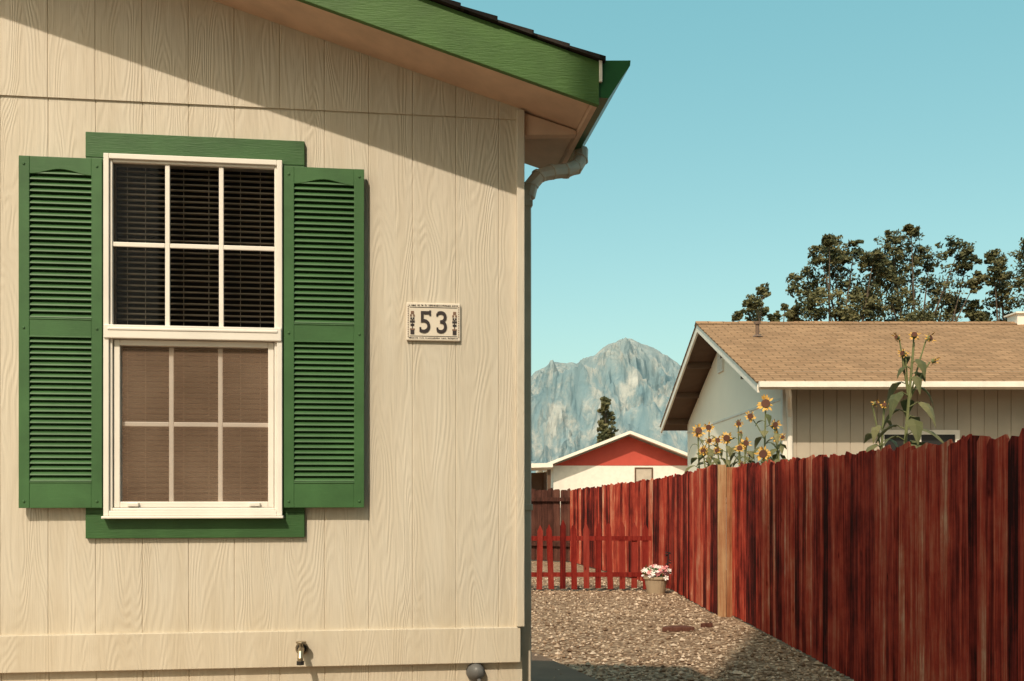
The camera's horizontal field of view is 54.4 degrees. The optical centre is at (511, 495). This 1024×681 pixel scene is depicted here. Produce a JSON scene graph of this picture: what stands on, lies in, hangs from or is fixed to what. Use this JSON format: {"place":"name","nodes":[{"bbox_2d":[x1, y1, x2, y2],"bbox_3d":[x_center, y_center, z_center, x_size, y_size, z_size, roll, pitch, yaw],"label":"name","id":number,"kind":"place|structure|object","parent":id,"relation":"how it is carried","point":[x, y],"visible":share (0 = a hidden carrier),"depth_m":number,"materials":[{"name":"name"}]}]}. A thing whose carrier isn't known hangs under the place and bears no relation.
{"place":"outdoors","nodes":[
{"label":"outdoors","id":0,"kind":"place"},
{"bbox_2d":[525,113,576,138],"bbox_3d":[0.177,-1.775,4.789,0.262,0.109,0.055,0,0,-7],"label":"eave return","id":1,"kind":"object","parent":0,"point":[537,128],"visible":0.76,"depth_m":4.76,"materials":[{"name":"beige wood"}]},
{"bbox_2d":[531,337,687,472],"bbox_3d":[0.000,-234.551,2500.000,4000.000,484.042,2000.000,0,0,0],"label":"mountain","id":2,"kind":"structure","parent":0,"point":[633,380],"depth_m":2370.02,"materials":[{"name":"grey stone"}]},
{"bbox_2d":[531,560,853,680],"bbox_3d":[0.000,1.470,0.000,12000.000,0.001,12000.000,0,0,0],"label":"ground","id":3,"kind":"structure","parent":0,"point":[746,639],"depth_m":10.19,"materials":[{"name":"beige gravel"}]},
{"bbox_2d":[531,463,552,490],"bbox_3d":[-0.425,0.270,29.750,3.150,2.400,3.500,0,0,0],"label":"carport","id":4,"kind":"object","parent":3,"relation":"on","point":[541,481],"visible":0.2,"depth_m":31.30,"materials":[{"name":"white paint"}]},
{"bbox_2d":[531,488,570,560],"bbox_3d":[-0.109,0.632,22.800,3.209,1.636,0.089,0,0,29],"label":"brown wooden fence","id":5,"kind":"object","parent":3,"relation":"on","point":[545,512],"visible":0.27,"depth_m":22.27,"materials":[{"name":"brown wood"}]},
{"bbox_2d":[531,653,599,680],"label":"concrete slab","id":6,"kind":"structure","parent":3,"relation":"on","point":[543,668],"depth_m":8.12,"materials":[{"name":"grey concrete"}]},
{"bbox_2d":[531,520,650,589],"bbox_3d":[0.600,0.905,15.362,3.100,1.088,0.090,0,0,0],"label":"red picket fence","id":7,"kind":"object","parent":3,"relation":"on","point":[586,538],"visible":0.62,"depth_m":15.37,"materials":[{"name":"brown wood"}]},
{"bbox_2d":[596,396,618,443],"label":"poplar tree","id":8,"kind":"object","parent":3,"relation":"on","point":[604,428],"visible":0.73,"depth_m":59.70,"materials":[{"name":"green plant"}]},
{"bbox_2d":[546,466,687,524],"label":"white wall","id":9,"kind":"structure","parent":3,"relation":"on","point":[570,477],"depth_m":32.50,"materials":[{"name":"paint"}]},
{"bbox_2d":[536,431,687,472],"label":"white roof","id":10,"kind":"structure","parent":9,"relation":"on","point":[660,445],"depth_m":32.00,"materials":[{"name":"paint"}]},
{"bbox_2d":[554,436,687,465],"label":"red gable","id":11,"kind":"structure","parent":9,"relation":"on","point":[628,451],"depth_m":32.49,"materials":[{"name":"red paint"}]},
{"bbox_2d":[635,467,652,481],"bbox_3d":[4.300,-0.680,32.470,0.600,0.500,0.020,0,0,0],"label":"window frame","id":12,"kind":"object","parent":9,"relation":"attached to","point":[643,468],"visible":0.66,"depth_m":32.46,"materials":[{"name":"brown wood"}]},
{"bbox_2d":[636,469,651,480],"bbox_3d":[4.300,-0.680,32.480,0.500,0.400,0.020,0,0,0],"label":"window pane","id":13,"kind":"object","parent":12,"relation":"attached to","point":[645,474],"visible":0.79,"depth_m":32.47,"materials":[{"name":"beige glass"}]},
{"bbox_2d":[570,464,717,614],"bbox_3d":[2.123,0.528,17.097,0.469,1.843,9.940,0,0,-7],"label":"red wooden fence","id":14,"kind":"object","parent":3,"relation":"on","point":[677,514],"visible":0.86,"depth_m":15.62,"materials":[{"name":"brown wood"}]},
{"bbox_2d":[641,552,670,593],"bbox_3d":[2.180,1.156,14.988,0.468,0.627,0.471,0,0,0],"label":"flower pot","id":15,"kind":"object","parent":3,"relation":"on","point":[656,581],"visible":1,"depth_m":14.89,"materials":[{"name":"beige ceramic"}]},
{"bbox_2d":[662,623,712,631],"bbox_3d":[1.954,1.445,10.910,0.733,0.050,0.231,0,0,-28],"label":"wood scrap","id":16,"kind":"object","parent":3,"relation":"on","point":[677,628],"visible":0.99,"depth_m":10.78,"materials":[{"name":"brown wood"}]},
{"bbox_2d":[684,424,713,473],"bbox_3d":[2.829,0.185,14.989,0.467,2.571,0.355,0,0,12],"label":"sunflower","id":17,"kind":"object","parent":3,"relation":"on","point":[698,429],"visible":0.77,"depth_m":14.96,"materials":[{"name":"yellow plant"}]},
{"bbox_2d":[696,445,711,467],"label":"sunflower","id":18,"kind":"object","parent":3,"relation":"on","point":[708,460],"visible":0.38,"depth_m":14.87,"materials":[{"name":"green plant"}]},
{"bbox_2d":[696,421,720,464],"bbox_3d":[2.968,0.173,15.007,0.444,2.595,0.468,0,0,-44],"label":"sunflower","id":19,"kind":"object","parent":3,"relation":"on","point":[708,427],"visible":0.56,"depth_m":14.96,"materials":[{"name":"green plant"}]},
{"bbox_2d":[701,436,725,464],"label":"sunflower","id":20,"kind":"object","parent":3,"relation":"on","point":[717,440],"visible":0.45,"depth_m":14.16,"materials":[{"name":"green plant"}]},
{"bbox_2d":[714,432,737,466],"bbox_3d":[2.999,0.281,14.020,0.463,2.380,0.387,0,0,-17],"label":"sunflower","id":21,"kind":"object","parent":3,"relation":"on","point":[726,437],"visible":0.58,"depth_m":13.96,"materials":[{"name":"yellow plant"}]},
{"bbox_2d":[718,465,736,616],"bbox_3d":[2.618,0.545,12.095,0.235,1.850,0.030,0,0,0],"label":"fence end post","id":22,"kind":"object","parent":3,"relation":"on","point":[724,541],"visible":0.8,"depth_m":12.09,"materials":[{"name":"brown wood"}]},
{"bbox_2d":[688,353,780,471],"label":"gable wall","id":23,"kind":"structure","parent":3,"relation":"on","point":[728,391],"depth_m":19.45,"materials":[{"name":"white paint"}]},
{"bbox_2d":[663,333,742,430],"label":"roof soffit","id":24,"kind":"structure","parent":23,"relation":"attached to","point":[700,361],"depth_m":22.23,"materials":[{"name":"brown wood"}]},
{"bbox_2d":[660,324,696,426],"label":"shingles","id":25,"kind":"object","parent":24,"relation":"on","point":[678,373],"visible":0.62,"depth_m":21.86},
{"bbox_2d":[753,321,762,336],"bbox_3d":[4.560,-3.060,18.500,0.222,0.360,0.222,0,0,-15],"label":"roof vent pipe","id":26,"kind":"object","parent":24,"relation":"on","point":[757,324],"visible":0.85,"depth_m":18.47,"materials":[{"name":"brown metal"}]},
{"bbox_2d":[661,326,1023,432],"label":"fascia and gutter","id":27,"kind":"structure","parent":24,"relation":"attached to","point":[748,379],"depth_m":14.88,"materials":[{"name":"white paint"}]},
{"bbox_2d":[696,323,1023,382],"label":"front shingles","id":28,"kind":"object","parent":24,"relation":"on","point":[774,352],"visible":1,"depth_m":17.21,"materials":[{"name":"brown"}]},
{"bbox_2d":[694,321,1016,325],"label":"ridge caps","id":29,"kind":"object","parent":28,"relation":"on","point":[847,322],"visible":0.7,"depth_m":19.78,"materials":[{"name":"beige"}]},
{"bbox_2d":[1004,312,1023,324],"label":"roof vent box","id":30,"kind":"object","parent":24,"relation":"on","point":[1017,318],"visible":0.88,"depth_m":19.71,"materials":[{"name":"white paint"}]},
{"bbox_2d":[717,352,723,373],"bbox_3d":[4.224,-2.760,20.200,0.048,0.500,0.500,0,0,0],"label":"gable vent","id":31,"kind":"object","parent":23,"relation":"attached to","point":[720,365],"visible":0.72,"depth_m":20.16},
{"bbox_2d":[687,389,786,458],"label":"corner trim","id":32,"kind":"structure","parent":23,"relation":"attached to","point":[782,399],"depth_m":15.59,"materials":[{"name":"white paint"}]},
{"bbox_2d":[732,442,746,466],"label":"sunflower","id":33,"kind":"object","parent":3,"relation":"on","point":[739,448],"visible":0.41,"depth_m":13.37,"materials":[{"name":"yellow plant"}]},
{"bbox_2d":[727,419,752,466],"bbox_3d":[3.232,0.194,13.960,0.415,2.556,0.529,0,0,0],"label":"sunflower","id":34,"kind":"object","parent":3,"relation":"on","point":[738,423],"visible":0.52,"depth_m":13.96,"materials":[{"name":"green plant"}]},
{"bbox_2d":[734,436,754,463],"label":"sunflower","id":35,"kind":"object","parent":3,"relation":"on","point":[745,443],"visible":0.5,"depth_m":13.56,"materials":[{"name":"green plant"}]},
{"bbox_2d":[731,282,788,321],"bbox_3d":[10.042,-3.471,39.773,2.272,9.892,2.312,0,0,0],"label":"leafy tree","id":36,"kind":"object","parent":3,"relation":"on","point":[753,304],"visible":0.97,"depth_m":39.95,"materials":[{"name":"green plant"}]},
{"bbox_2d":[744,395,777,464],"bbox_3d":[3.384,0.045,13.521,0.427,2.852,0.407,0,0,29],"label":"sunflower","id":37,"kind":"object","parent":3,"relation":"on","point":[765,404],"visible":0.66,"depth_m":13.47,"materials":[{"name":"yellow plant"}]},
{"bbox_2d":[754,446,770,462],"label":"sunflower","id":38,"kind":"object","parent":3,"relation":"on","point":[763,454],"visible":0.14,"depth_m":13.16,"materials":[{"name":"yellow plant"}]},
{"bbox_2d":[767,430,785,462],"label":"sunflower","id":39,"kind":"object","parent":3,"relation":"on","point":[781,449],"visible":0.27,"depth_m":13.31,"materials":[{"name":"green plant"}]},
{"bbox_2d":[765,419,788,460],"bbox_3d":[3.591,0.221,13.256,0.502,2.499,0.537,0,0,22],"label":"sunflower","id":40,"kind":"object","parent":3,"relation":"on","point":[777,436],"visible":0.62,"depth_m":13.26,"materials":[{"name":"green plant"}]},
{"bbox_2d":[782,233,892,321],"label":"leafy tree","id":41,"kind":"object","parent":3,"relation":"on","point":[838,259],"visible":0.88,"depth_m":43.98,"materials":[{"name":"green plant"}]},
{"bbox_2d":[732,428,1023,680],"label":"red wooden fence","id":42,"kind":"object","parent":3,"relation":"on","point":[904,562],"visible":1,"depth_m":7.05,"materials":[{"name":"brown wood"}]},
{"bbox_2d":[864,400,897,451],"bbox_3d":[3.116,0.327,8.396,0.373,2.288,0.404,0,0,-12],"label":"sunflower","id":43,"kind":"object","parent":3,"relation":"on","point":[874,434],"visible":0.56,"depth_m":8.38,"materials":[{"name":"green plant"}]},
{"bbox_2d":[783,371,1023,458],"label":"front wall","id":44,"kind":"structure","parent":3,"relation":"on","point":[828,422],"depth_m":15.60,"materials":[{"name":"beige wood"}]},
{"bbox_2d":[785,389,792,459],"bbox_3d":[4.251,-0.204,15.279,0.101,2.949,0.658,0,0,18],"label":"neighbour downspout","id":45,"kind":"object","parent":44,"relation":"attached to","point":[788,392],"visible":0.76,"depth_m":15.51,"materials":[{"name":"white paint"}]},
{"bbox_2d":[879,430,959,449],"bbox_3d":[6.375,-0.380,15.580,1.250,1.300,0.040,0,0,0],"label":"neighbour window frame","id":46,"kind":"object","parent":44,"relation":"attached to","point":[956,433],"visible":0.17,"depth_m":15.56,"materials":[{"name":"white"}]},
{"bbox_2d":[884,435,954,450],"bbox_3d":[6.375,-0.380,15.582,1.110,1.160,0.015,0,0,0],"label":"neighbour window glass","id":47,"kind":"object","parent":46,"relation":"in","point":[931,439],"visible":0.21,"depth_m":15.57,"materials":[{"name":"black glass"}]},
{"bbox_2d":[875,332,943,449],"bbox_3d":[3.234,0.069,8.067,0.490,2.807,0.540,0,0,0],"label":"sunflower","id":48,"kind":"object","parent":3,"relation":"on","point":[914,424],"visible":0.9,"depth_m":8.09,"materials":[{"name":"green plant"}]},
{"bbox_2d":[857,223,988,321],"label":"leafy tree","id":49,"kind":"object","parent":3,"relation":"on","point":[954,307],"visible":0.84,"depth_m":45.63,"materials":[{"name":"green plant"}]},
{"bbox_2d":[962,237,1023,321],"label":"leafy tree","id":50,"kind":"object","parent":3,"relation":"on","point":[970,310],"visible":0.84,"depth_m":44.81,"materials":[{"name":"green plant"}]},
{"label":"walls","id":51,"kind":"object","parent":3,"relation":"on","visible":0},
{"bbox_2d":[0,0,521,680],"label":"siding","id":52,"kind":"object","parent":51,"relation":"attached to","point":[424,536],"visible":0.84,"depth_m":4.64,"materials":[{"name":"beige wood"}]},
{"bbox_2d":[19,155,102,507],"bbox_3d":[-2.014,-0.729,4.449,0.355,1.565,0.032,0,0,-7],"label":"shutter","id":53,"kind":"object","parent":52,"relation":"attached to","point":[60,494],"visible":1,"depth_m":4.44,"materials":[{"name":"green plastic"}]},
{"bbox_2d":[30,171,90,481],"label":"shutter louvres","id":54,"kind":"object","parent":53,"relation":"attached to","point":[60,287],"visible":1,"depth_m":4.45,"materials":[{"name":"green plastic"}]},
{"bbox_2d":[116,167,273,507],"bbox_3d":[-1.477,-0.724,4.784,1.025,1.868,0.390,0,0,-7],"label":"window recess","id":55,"kind":"object","parent":52,"relation":"attached to","point":[194,256],"depth_m":4.95,"materials":[{"name":"black"}]},
{"bbox_2d":[101,153,283,518],"bbox_3d":[-1.446,-0.718,4.543,0.797,1.640,0.096,0,0,-7],"label":"window frame","id":56,"kind":"object","parent":55,"relation":"in","point":[118,338],"visible":1,"depth_m":4.52,"materials":[{"name":"white plastic"}]},
{"bbox_2d":[117,167,273,507],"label":"window blinds","id":57,"kind":"object","parent":55,"relation":"in","point":[183,400],"depth_m":4.62,"materials":[{"name":"beige plastic"}]},
{"bbox_2d":[86,132,304,538],"bbox_3d":[-1.440,-0.724,4.551,0.968,1.832,0.023,0,0,-7],"label":"window trim","id":58,"kind":"structure","parent":52,"relation":"attached to","point":[291,524],"depth_m":4.54,"materials":[{"name":"green wood"}]},
{"bbox_2d":[0,110,524,672],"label":"belly band and corner trim","id":59,"kind":"object","parent":52,"relation":"attached to","point":[126,652],"visible":1,"depth_m":4.61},
{"bbox_2d":[295,641,307,664],"bbox_3d":[-0.963,0.715,4.546,0.059,0.100,0.107,0,0,-7],"label":"outdoor faucet","id":60,"kind":"object","parent":59,"relation":"attached to","point":[301,648],"visible":1,"depth_m":4.53,"materials":[{"name":"gold metal"}]},
{"bbox_2d":[284,166,363,507],"bbox_3d":[-0.866,-0.729,4.594,0.364,1.565,0.032,0,0,-7],"label":"shutter","id":61,"kind":"object","parent":52,"relation":"attached to","point":[323,494],"visible":1,"depth_m":4.58,"materials":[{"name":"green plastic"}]},
{"bbox_2d":[294,181,353,481],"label":"shutter louvres","id":62,"kind":"object","parent":61,"relation":"attached to","point":[324,294],"visible":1,"depth_m":4.59,"materials":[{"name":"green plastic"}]},
{"bbox_2d":[406,302,459,341],"bbox_3d":[-0.370,-0.819,4.687,0.255,0.179,0.018,0,0,-7],"label":"house number sign","id":63,"kind":"object","parent":52,"relation":"attached to","point":[432,321],"visible":1,"depth_m":4.68,"materials":[{"name":"ceramic"}]},
{"bbox_2d":[466,663,484,680],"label":"utility vent cap","id":64,"kind":"object","parent":52,"relation":"attached to","point":[475,671],"visible":1,"depth_m":4.68,"materials":[{"name":"grey metal"}]},
{"bbox_2d":[213,0,588,167],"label":"soffit","id":65,"kind":"structure","parent":51,"relation":"on","point":[544,104],"depth_m":4.55,"materials":[{"name":"beige wood"}]},
{"bbox_2d":[296,0,598,107],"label":"rake fascia","id":66,"kind":"structure","parent":65,"relation":"attached to","point":[490,45],"depth_m":4.34,"materials":[{"name":"green paint"}]},
{"bbox_2d":[430,0,605,62],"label":"shingle roof","id":67,"kind":"structure","parent":66,"relation":"on","point":[457,6],"depth_m":4.35,"materials":[{"name":"black"}]},
{"bbox_2d":[522,146,587,680],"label":"downspout","id":68,"kind":"object","parent":51,"relation":"attached to","point":[536,179],"visible":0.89,"depth_m":4.84,"materials":[{"name":"metal"}]},
{"bbox_2d":[559,105,596,163],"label":"eave fascia","id":69,"kind":"structure","parent":51,"relation":"attached to","point":[586,118],"depth_m":4.77,"materials":[{"name":"beige wood"}]},
{"bbox_2d":[567,60,630,162],"bbox_3d":[0.392,-1.851,4.936,0.142,0.173,1.037,0,0,-7],"label":"gutter","id":70,"kind":"object","parent":69,"relation":"attached to","point":[614,72],"visible":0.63,"depth_m":4.42,"materials":[{"name":"green metal"}]},
{"bbox_2d":[599,60,601,82],"bbox_3d":[0.391,-1.880,4.410,0.014,0.100,0.026,0,0,-7],"label":"gutter strap","id":71,"kind":"object","parent":70,"relation":"attached to","point":[600,71],"visible":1,"depth_m":4.40,"materials":[{"name":"white metal"}]},
{"bbox_2d":[453,0,1023,375],"label":"sky","id":72,"kind":"structure","parent":0,"point":[735,136],"materials":[{"name":"blue"}]}
]}

